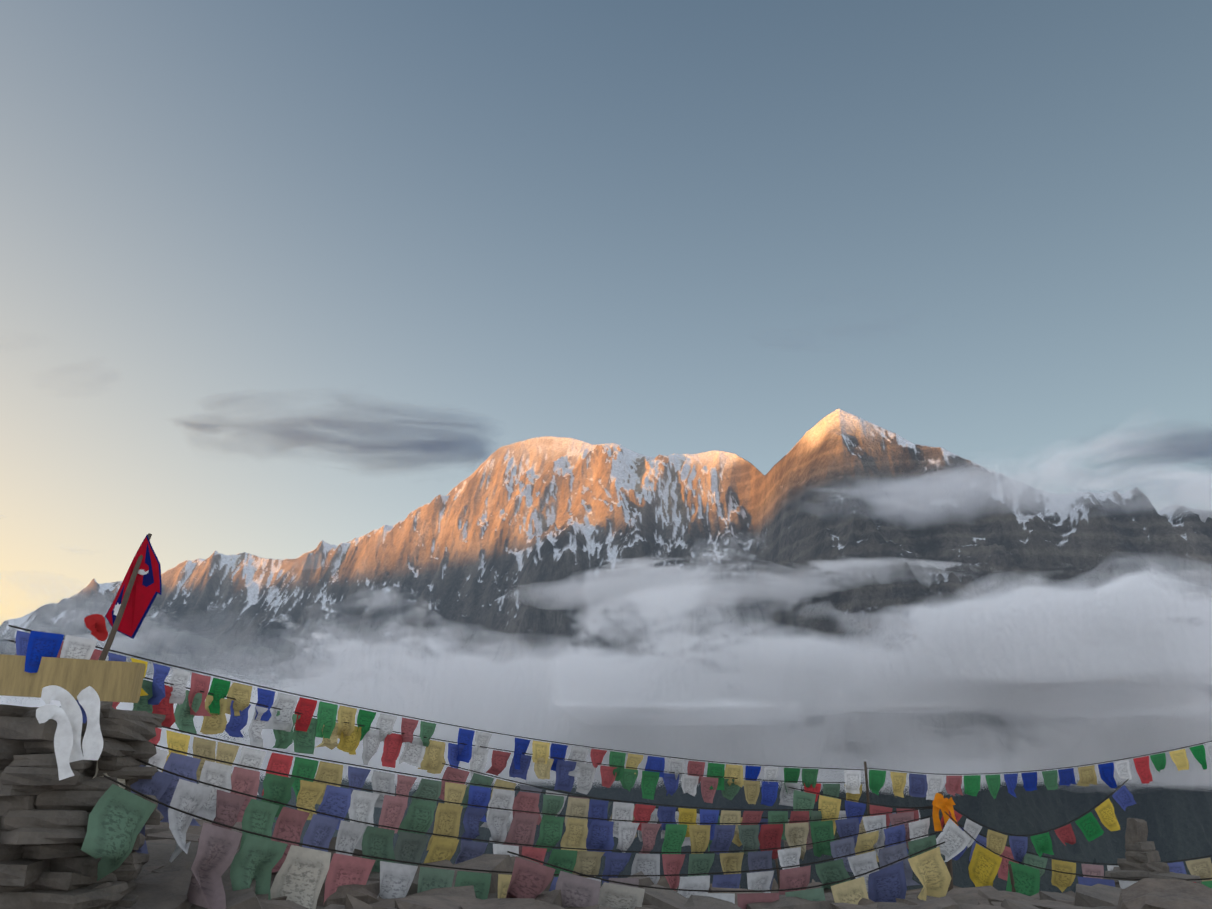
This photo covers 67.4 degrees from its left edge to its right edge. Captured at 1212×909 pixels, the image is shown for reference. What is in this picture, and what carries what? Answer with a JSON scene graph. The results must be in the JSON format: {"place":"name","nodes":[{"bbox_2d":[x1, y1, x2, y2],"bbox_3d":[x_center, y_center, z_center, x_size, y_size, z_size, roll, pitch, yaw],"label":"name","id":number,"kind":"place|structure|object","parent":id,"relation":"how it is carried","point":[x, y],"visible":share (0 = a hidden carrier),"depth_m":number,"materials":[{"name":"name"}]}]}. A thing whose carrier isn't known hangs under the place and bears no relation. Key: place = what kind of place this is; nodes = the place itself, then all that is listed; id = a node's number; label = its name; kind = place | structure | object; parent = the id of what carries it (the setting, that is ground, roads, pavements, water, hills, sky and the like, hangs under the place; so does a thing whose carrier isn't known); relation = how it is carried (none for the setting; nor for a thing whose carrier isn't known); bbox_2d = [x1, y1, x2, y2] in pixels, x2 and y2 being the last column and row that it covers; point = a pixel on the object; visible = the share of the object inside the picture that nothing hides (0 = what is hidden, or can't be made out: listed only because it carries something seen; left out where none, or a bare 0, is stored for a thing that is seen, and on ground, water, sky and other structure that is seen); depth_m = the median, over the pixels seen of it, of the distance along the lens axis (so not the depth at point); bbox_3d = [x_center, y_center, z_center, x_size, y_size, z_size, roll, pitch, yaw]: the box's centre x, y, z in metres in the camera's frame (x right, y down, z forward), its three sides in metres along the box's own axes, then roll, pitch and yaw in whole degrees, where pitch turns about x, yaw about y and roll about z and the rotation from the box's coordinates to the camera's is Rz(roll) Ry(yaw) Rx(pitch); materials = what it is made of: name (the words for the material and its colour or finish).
{"place":"outdoors","nodes":[
{"label":"outdoors","id":0,"kind":"place"},
{"bbox_2d":[0,408,1211,897],"bbox_3d":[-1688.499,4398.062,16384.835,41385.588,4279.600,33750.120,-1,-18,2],"label":"terrain","id":1,"kind":"structure","parent":0,"point":[486,538],"depth_m":6425.90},
{"bbox_2d":[134,842,497,908],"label":"berm","id":2,"kind":"structure","parent":1,"relation":"on","point":[160,854],"depth_m":4.63,"materials":[{"name":"grey stone"}]},
{"bbox_2d":[0,701,165,908],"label":"cairn","id":3,"kind":"object","parent":2,"relation":"on","point":[45,861],"visible":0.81,"depth_m":3.66,"materials":[{"name":"stone"}]},
{"bbox_2d":[24,631,96,722],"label":"prayer flags","id":4,"kind":"object","parent":3,"relation":"attached to","point":[41,645],"visible":0.62,"depth_m":3.73},
{"bbox_2d":[36,614,107,779],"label":"cairn khatas","id":5,"kind":"object","parent":3,"relation":"hanging from","point":[67,716],"visible":1,"depth_m":3.45,"materials":[{"name":"fabric"}]},
{"bbox_2d":[0,654,145,702],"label":"wooden sign board","id":6,"kind":"object","parent":3,"relation":"on","point":[115,681],"visible":0.98,"depth_m":3.70,"materials":[{"name":"beige wood"}]},
{"bbox_2d":[99,533,151,659],"bbox_3d":[-2.231,0.725,4.172,0.042,0.821,0.365,0,-18,0],"label":"flag pole","id":7,"kind":"object","parent":3,"relation":"on","point":[107,646],"visible":0.6,"depth_m":4.17,"materials":[{"name":"brown wood"}]},
{"bbox_2d":[105,535,161,638],"bbox_3d":[-2.245,0.628,4.349,0.226,0.499,0.068,9,-20,-26],"label":"flag","id":8,"kind":"object","parent":7,"relation":"attached to","point":[146,588],"visible":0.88,"depth_m":4.34,"materials":[{"name":"fabric"}]},
{"bbox_2d":[149,726,846,843],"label":"prayer flags","id":9,"kind":"object","parent":3,"relation":"hanging from","point":[427,788],"visible":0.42,"depth_m":6.59,"materials":[{"name":"fabric"}]},
{"bbox_2d":[788,787,931,834],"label":"prayer flags","id":10,"kind":"object","parent":9,"relation":"attached to","point":[829,807],"visible":0.67,"depth_m":8.20,"materials":[{"name":"fabric"}]},
{"bbox_2d":[86,882,115,908],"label":"rock","id":11,"kind":"object","parent":2,"relation":"on","point":[98,885],"visible":0.13,"depth_m":3.67,"materials":[{"name":"grey stone"}]},
{"bbox_2d":[115,870,191,908],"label":"rock","id":12,"kind":"object","parent":2,"relation":"on","point":[167,890],"visible":0.39,"depth_m":4.03,"materials":[{"name":"grey stone"}]},
{"bbox_2d":[145,828,168,833],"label":"rock","id":13,"kind":"object","parent":2,"relation":"on","point":[153,830],"visible":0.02,"depth_m":5.58,"materials":[{"name":"grey stone"}]},
{"bbox_2d":[145,819,241,841],"bbox_3d":[-2.725,2.577,5.668,1.093,0.692,0.950,-6,-19,17],"label":"rock","id":14,"kind":"object","parent":2,"relation":"on","point":[197,830],"visible":0.04,"depth_m":5.75,"materials":[{"name":"grey stone"}]},
{"bbox_2d":[256,889,270,899],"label":"rock","id":15,"kind":"object","parent":2,"relation":"on","point":[263,896],"visible":0.1,"depth_m":4.17,"materials":[{"name":"grey stone"}]},
{"bbox_2d":[271,871,277,880],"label":"rock","id":16,"kind":"object","parent":2,"relation":"on","point":[273,875],"visible":0.04,"depth_m":4.68,"materials":[{"name":"grey stone"}]},
{"bbox_2d":[271,896,286,899],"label":"rock","id":17,"kind":"object","parent":2,"relation":"on","point":[282,898],"visible":0.09,"depth_m":4.27,"materials":[{"name":"grey stone"}]},
{"bbox_2d":[259,899,308,908],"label":"rock","id":18,"kind":"object","parent":2,"relation":"on","point":[277,904],"visible":0.56,"depth_m":4.01,"materials":[{"name":"grey stone"}]},
{"bbox_2d":[270,881,381,906],"bbox_3d":[-1.412,2.377,4.675,0.890,0.386,0.728,-1,-18,2],"label":"rock","id":19,"kind":"object","parent":2,"relation":"on","point":[368,892],"visible":0.27,"depth_m":4.46,"materials":[{"name":"grey stone"}]},
{"bbox_2d":[300,837,361,857],"bbox_3d":[-2.107,2.664,5.792,0.716,0.448,1.149,-14,-23,37],"label":"rock","id":20,"kind":"object","parent":2,"relation":"on","point":[332,844],"visible":0.02,"depth_m":5.86,"materials":[{"name":"grey stone"}]},
{"bbox_2d":[323,904,344,908],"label":"rock","id":21,"kind":"object","parent":2,"relation":"on","point":[332,906],"visible":0.69,"depth_m":4.11,"materials":[{"name":"grey stone"}]},
{"bbox_2d":[345,894,397,908],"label":"rock","id":22,"kind":"object","parent":2,"relation":"on","point":[351,902],"visible":0.79,"depth_m":3.98,"materials":[{"name":"grey stone"}]},
{"bbox_2d":[367,878,417,895],"bbox_3d":[-1.231,2.455,4.781,0.656,0.446,0.458,7,-20,-21],"label":"rock","id":23,"kind":"object","parent":2,"relation":"on","point":[413,888],"visible":0.1,"depth_m":4.78,"materials":[{"name":"grey stone"}]},
{"bbox_2d":[369,885,475,907],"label":"rock","id":24,"kind":"object","parent":2,"relation":"on","point":[464,891],"visible":0.26,"depth_m":4.71,"materials":[{"name":"grey stone"}]},
{"bbox_2d":[461,898,536,908],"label":"rock","id":25,"kind":"object","parent":24,"relation":"on","point":[509,903],"visible":0.91,"depth_m":4.33,"materials":[{"name":"grey stone"}]},
{"bbox_2d":[534,889,562,906],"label":"rock","id":26,"kind":"object","parent":25,"relation":"on","point":[553,897],"visible":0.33,"depth_m":4.58,"materials":[{"name":"grey stone"}]},
{"bbox_2d":[416,859,452,872],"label":"rock","id":27,"kind":"object","parent":2,"relation":"on","point":[445,862],"depth_m":5.48,"materials":[{"name":"grey stone"}]},
{"bbox_2d":[395,895,481,908],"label":"rock","id":28,"kind":"object","parent":2,"relation":"on","point":[434,902],"visible":0.88,"depth_m":4.24,"materials":[{"name":"grey stone"}]},
{"bbox_2d":[442,854,513,893],"bbox_3d":[-0.913,2.636,5.064,0.536,0.698,0.887,-6,-19,19],"label":"rock","id":29,"kind":"object","parent":2,"relation":"on","point":[498,862],"visible":0.21,"depth_m":5.30,"materials":[{"name":"grey stone"}]},
{"bbox_2d":[453,854,539,864],"bbox_3d":[-0.893,2.717,5.608,0.694,0.411,0.993,-11,-21,29],"label":"rock","id":30,"kind":"object","parent":29,"relation":"on","point":[513,858],"visible":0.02,"depth_m":5.91,"materials":[{"name":"grey stone"}]},
{"bbox_2d":[78,775,942,908],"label":"prayer flags","id":31,"kind":"object","parent":2,"relation":"on","point":[118,818],"visible":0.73,"depth_m":4.36,"materials":[{"name":"fabric"}]},
{"bbox_2d":[92,759,939,890],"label":"prayer flags","id":32,"kind":"object","parent":2,"relation":"on","point":[191,798],"visible":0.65,"depth_m":5.49,"materials":[{"name":"fabric"}]},
{"bbox_2d":[146,743,932,859],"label":"prayer flags","id":33,"kind":"object","parent":32,"relation":"attached to","point":[357,805],"visible":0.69,"depth_m":6.22,"materials":[{"name":"fabric"}]},
{"bbox_2d":[540,875,555,893],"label":"rock","id":34,"kind":"object","parent":2,"relation":"on","point":[548,887],"visible":0.07,"depth_m":5.18,"materials":[{"name":"grey stone"}]},
{"bbox_2d":[567,904,599,908],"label":"rock","id":35,"kind":"object","parent":2,"relation":"on","point":[590,907],"visible":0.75,"depth_m":4.60,"materials":[{"name":"grey stone"}]},
{"bbox_2d":[535,900,564,908],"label":"rock","id":36,"kind":"object","parent":35,"relation":"on","point":[542,904],"visible":0.71,"depth_m":4.43,"materials":[{"name":"grey stone"}]},
{"bbox_2d":[627,871,653,887],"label":"rock","id":37,"kind":"object","parent":2,"relation":"on","point":[645,880],"visible":0.11,"depth_m":5.61,"materials":[{"name":"grey stone"}]},
{"bbox_2d":[682,895,741,908],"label":"rock","id":38,"kind":"object","parent":2,"relation":"on","point":[699,902],"visible":1,"depth_m":4.63,"materials":[{"name":"grey stone"}]},
{"bbox_2d":[506,841,950,908],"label":"prayer flags","id":39,"kind":"object","parent":2,"relation":"on","point":[529,879],"visible":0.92,"depth_m":4.89,"materials":[{"name":"fabric"}]},
{"bbox_2d":[746,895,834,908],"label":"rock","id":40,"kind":"object","parent":2,"relation":"on","point":[790,903],"visible":0.56,"depth_m":4.85,"materials":[{"name":"grey stone"}]},
{"bbox_2d":[770,882,831,892],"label":"rock","id":41,"kind":"object","parent":2,"relation":"on","point":[826,890],"visible":0.05,"depth_m":6.18,"materials":[{"name":"grey stone"}]},
{"bbox_2d":[775,859,779,888],"bbox_3d":[1.195,2.993,6.276,0.037,0.370,0.028,-1,-18,2],"label":"pole","id":42,"kind":"object","parent":41,"relation":"on","point":[777,870],"visible":0.46,"depth_m":6.30,"materials":[{"name":"brown wood"}]},
{"bbox_2d":[858,898,875,905],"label":"rock","id":43,"kind":"object","parent":2,"relation":"on","point":[863,901],"visible":0.22,"depth_m":4.94,"materials":[{"name":"grey stone"}]},
{"bbox_2d":[865,903,878,908],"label":"rock","id":44,"kind":"object","parent":2,"relation":"on","point":[873,906],"visible":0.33,"depth_m":4.29,"materials":[{"name":"grey stone"}]},
{"bbox_2d":[896,898,923,904],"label":"rock","id":45,"kind":"object","parent":2,"relation":"on","point":[910,902],"visible":0.43,"depth_m":4.92,"materials":[{"name":"grey stone"}]},
{"bbox_2d":[905,895,916,899],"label":"rock","id":46,"kind":"object","parent":2,"relation":"on","point":[910,897],"visible":0.06,"depth_m":5.49,"materials":[{"name":"grey stone"}]},
{"bbox_2d":[917,894,947,900],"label":"rock","id":47,"kind":"object","parent":2,"relation":"on","point":[929,897],"visible":0.1,"depth_m":5.35,"materials":[{"name":"grey stone"}]},
{"bbox_2d":[909,896,958,908],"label":"rock","id":48,"kind":"object","parent":2,"relation":"on","point":[947,902],"visible":1,"depth_m":4.18,"materials":[{"name":"grey stone"}]},
{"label":"rock","id":49,"kind":"object","parent":48,"relation":"on","visible":0},
{"bbox_2d":[829,902,868,908],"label":"rock","id":50,"kind":"object","parent":49,"relation":"on","point":[842,905],"visible":1,"depth_m":4.16,"materials":[{"name":"grey stone"}]},
{"bbox_2d":[950,892,979,904],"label":"rock","id":51,"kind":"object","parent":2,"relation":"on","point":[968,898],"visible":0.33,"depth_m":5.07,"materials":[{"name":"grey stone"}]},
{"bbox_2d":[946,885,1018,904],"bbox_3d":[2.153,2.718,5.248,0.416,0.361,0.772,-3,-18,8],"label":"rock","id":52,"kind":"object","parent":2,"relation":"on","point":[972,890],"visible":0.35,"depth_m":5.38,"materials":[{"name":"grey stone"}]},
{"bbox_2d":[972,904,1004,908],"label":"rock","id":53,"kind":"object","parent":2,"relation":"on","point":[981,906],"visible":1,"depth_m":4.22,"materials":[{"name":"grey stone"}]},
{"bbox_2d":[978,889,1034,899],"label":"rock","id":54,"kind":"object","parent":2,"relation":"on","point":[988,894],"visible":0.4,"depth_m":5.25,"materials":[{"name":"grey stone"}]},
{"bbox_2d":[1001,899,1038,908],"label":"rock","id":55,"kind":"object","parent":2,"relation":"on","point":[1009,904],"visible":0.97,"depth_m":4.55,"materials":[{"name":"grey stone"}]},
{"bbox_2d":[990,899,1069,906],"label":"rock","id":56,"kind":"object","parent":2,"relation":"on","point":[1048,902],"visible":0.38,"depth_m":4.78,"materials":[{"name":"grey stone"}]},
{"bbox_2d":[987,898,1100,908],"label":"rock","id":57,"kind":"object","parent":2,"relation":"on","point":[1053,906],"visible":0.47,"depth_m":4.63,"materials":[{"name":"grey stone"}]},
{"bbox_2d":[1095,906,1116,908],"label":"rock","id":58,"kind":"object","parent":57,"relation":"on","point":[1107,907],"visible":0.33,"depth_m":4.59,"materials":[{"name":"grey stone"}]},
{"bbox_2d":[1030,892,1057,899],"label":"rock","id":59,"kind":"object","parent":2,"relation":"on","point":[1036,896],"visible":0.09,"depth_m":5.65,"materials":[{"name":"grey stone"}]},
{"bbox_2d":[1039,891,1074,900],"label":"rock","id":60,"kind":"object","parent":2,"relation":"on","point":[1045,895],"visible":0.42,"depth_m":5.33,"materials":[{"name":"grey stone"}]},
{"bbox_2d":[936,812,1211,895],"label":"prayer flags","id":61,"kind":"object","parent":2,"relation":"on","point":[984,866],"visible":0.56,"depth_m":6.24,"materials":[{"name":"fabric"}]},
{"bbox_2d":[1008,864,1015,891],"bbox_3d":[2.713,2.914,6.064,0.036,0.334,0.028,-1,-18,2],"label":"pole","id":62,"kind":"object","parent":61,"relation":"attached to","point":[1011,877],"visible":0.71,"depth_m":6.08,"materials":[{"name":"brown wood"}]},
{"bbox_2d":[1074,884,1122,907],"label":"rock","id":63,"kind":"object","parent":2,"relation":"on","point":[1095,895],"visible":0.63,"depth_m":4.94,"materials":[{"name":"grey stone"}]},
{"bbox_2d":[1056,900,1074,905],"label":"rock","id":64,"kind":"object","parent":63,"relation":"on","point":[1067,902],"visible":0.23,"depth_m":5.14,"materials":[{"name":"grey stone"}]},
{"bbox_2d":[1117,878,1211,908],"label":"rock","id":65,"kind":"object","parent":2,"relation":"on","point":[1149,893],"visible":1,"depth_m":4.40,"materials":[{"name":"grey stone"}]},
{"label":"rock","id":66,"kind":"object","parent":2,"relation":"on","visible":0},
{"bbox_2d":[627,905,661,908],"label":"rock","id":67,"kind":"object","parent":66,"relation":"on","point":[651,906],"visible":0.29,"depth_m":4.84,"materials":[{"name":"grey stone"}]},
{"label":"rock","id":68,"kind":"object","parent":2,"relation":"on","visible":0},
{"bbox_2d":[642,884,687,908],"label":"rock","id":69,"kind":"object","parent":68,"relation":"on","point":[665,899],"visible":0.58,"depth_m":4.97,"materials":[{"name":"grey stone"}]},
{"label":"rock","id":70,"kind":"object","parent":2,"relation":"on","visible":0},
{"bbox_2d":[876,902,907,908],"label":"rock","id":71,"kind":"object","parent":70,"relation":"on","point":[887,905],"visible":0.55,"depth_m":4.86,"materials":[{"name":"grey stone"}]},
{"bbox_2d":[8,625,862,793],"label":"prayer flags","id":72,"kind":"object","parent":1,"relation":"on","point":[285,703],"visible":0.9,"depth_m":6.88,"materials":[{"name":"fabric"}]},
{"bbox_2d":[8,640,861,805],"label":"prayer flags","id":73,"kind":"object","parent":72,"relation":"on","point":[430,758],"visible":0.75,"depth_m":7.28,"materials":[{"name":"fabric"}]},
{"bbox_2d":[439,763,932,850],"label":"prayer flags","id":74,"kind":"object","parent":1,"relation":"on","point":[453,774],"visible":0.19,"depth_m":7.48,"materials":[{"name":"fabric"}]},
{"bbox_2d":[864,761,869,815],"bbox_3d":[2.511,3.695,8.761,0.118,1.399,0.040,-3,-18,9],"label":"pole","id":75,"kind":"object","parent":1,"relation":"on","point":[867,788],"visible":0.31,"depth_m":8.88,"materials":[{"name":"brown wood"}]},
{"bbox_2d":[868,741,1211,799],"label":"prayer flags","id":76,"kind":"object","parent":75,"relation":"attached to","point":[928,787],"visible":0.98,"depth_m":9.16},
{"bbox_2d":[938,792,952,891],"bbox_3d":[2.797,3.290,7.485,0.092,0.963,0.056,-1,-18,2],"label":"pole","id":77,"kind":"object","parent":1,"relation":"on","point":[949,865],"visible":0.15,"depth_m":7.43,"materials":[{"name":"wood"}]},
{"bbox_2d":[932,793,957,830],"bbox_3d":[2.793,2.996,7.482,0.192,0.394,0.087,-8,-20,22],"label":"orange scarf","id":78,"kind":"object","parent":77,"relation":"attached to","point":[942,803],"visible":0.79,"depth_m":7.50,"materials":[{"name":"orange fabric"}]},
{"bbox_2d":[940,779,1136,863],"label":"prayer flags","id":79,"kind":"object","parent":77,"relation":"attached to","point":[1089,825],"visible":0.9,"depth_m":7.51,"materials":[{"name":"fabric"}]},
{"bbox_2d":[952,824,1211,891],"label":"prayer flags","id":80,"kind":"object","parent":1,"relation":"on","point":[1201,868],"visible":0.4,"depth_m":8.04,"materials":[{"name":"fabric"}]},
{"bbox_2d":[1103,841,1201,887],"bbox_3d":[3.805,2.980,6.434,0.770,0.454,0.806,-1,-18,2],"label":"cairn","id":81,"kind":"object","parent":1,"relation":"on","point":[1141,860],"visible":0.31,"depth_m":6.36,"materials":[{"name":"stone"}]},
{"bbox_2d":[1125,818,1147,848],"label":"stone","id":82,"kind":"object","parent":81,"relation":"on","point":[1136,830],"visible":0.71,"depth_m":6.48,"materials":[{"name":"grey stone"}]},
{"bbox_2d":[0,0,1211,795],"label":"sky","id":83,"kind":"structure","parent":0,"point":[279,278],"materials":[{"name":"blue"}]},
{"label":"rock","id":84,"kind":"object","parent":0,"visible":0},
{"bbox_2d":[824,893,833,899],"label":"rock","id":85,"kind":"object","parent":84,"relation":"on","point":[830,896],"visible":0.03,"depth_m":5.16,"materials":[{"name":"grey stone"}]},
{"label":"rock","id":86,"kind":"object","parent":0,"visible":0},
{"bbox_2d":[190,878,261,908],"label":"rock","id":87,"kind":"object","parent":86,"relation":"on","point":[247,898],"visible":0.48,"depth_m":3.97,"materials":[{"name":"grey stone"}]},
{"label":"rock","id":88,"kind":"object","parent":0,"visible":0},
{"bbox_2d":[146,839,198,843],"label":"rock","id":89,"kind":"object","parent":88,"relation":"on","point":[169,841],"visible":0.02,"depth_m":5.31,"materials":[{"name":"grey stone"}]},
{"bbox_2d":[145,828,199,841],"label":"rock","id":90,"kind":"object","parent":89,"relation":"on","point":[190,837],"visible":0.02,"depth_m":5.54,"materials":[{"name":"grey stone"}]},
{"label":"rock","id":91,"kind":"object","parent":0,"visible":0},
{"bbox_2d":[709,887,763,901],"bbox_3d":[0.778,2.704,5.413,0.377,0.207,0.341,-1,-18,2],"label":"rock","id":92,"kind":"object","parent":91,"relation":"on","point":[716,888],"visible":0.12,"depth_m":5.48,"materials":[{"name":"grey stone"}]}
]}

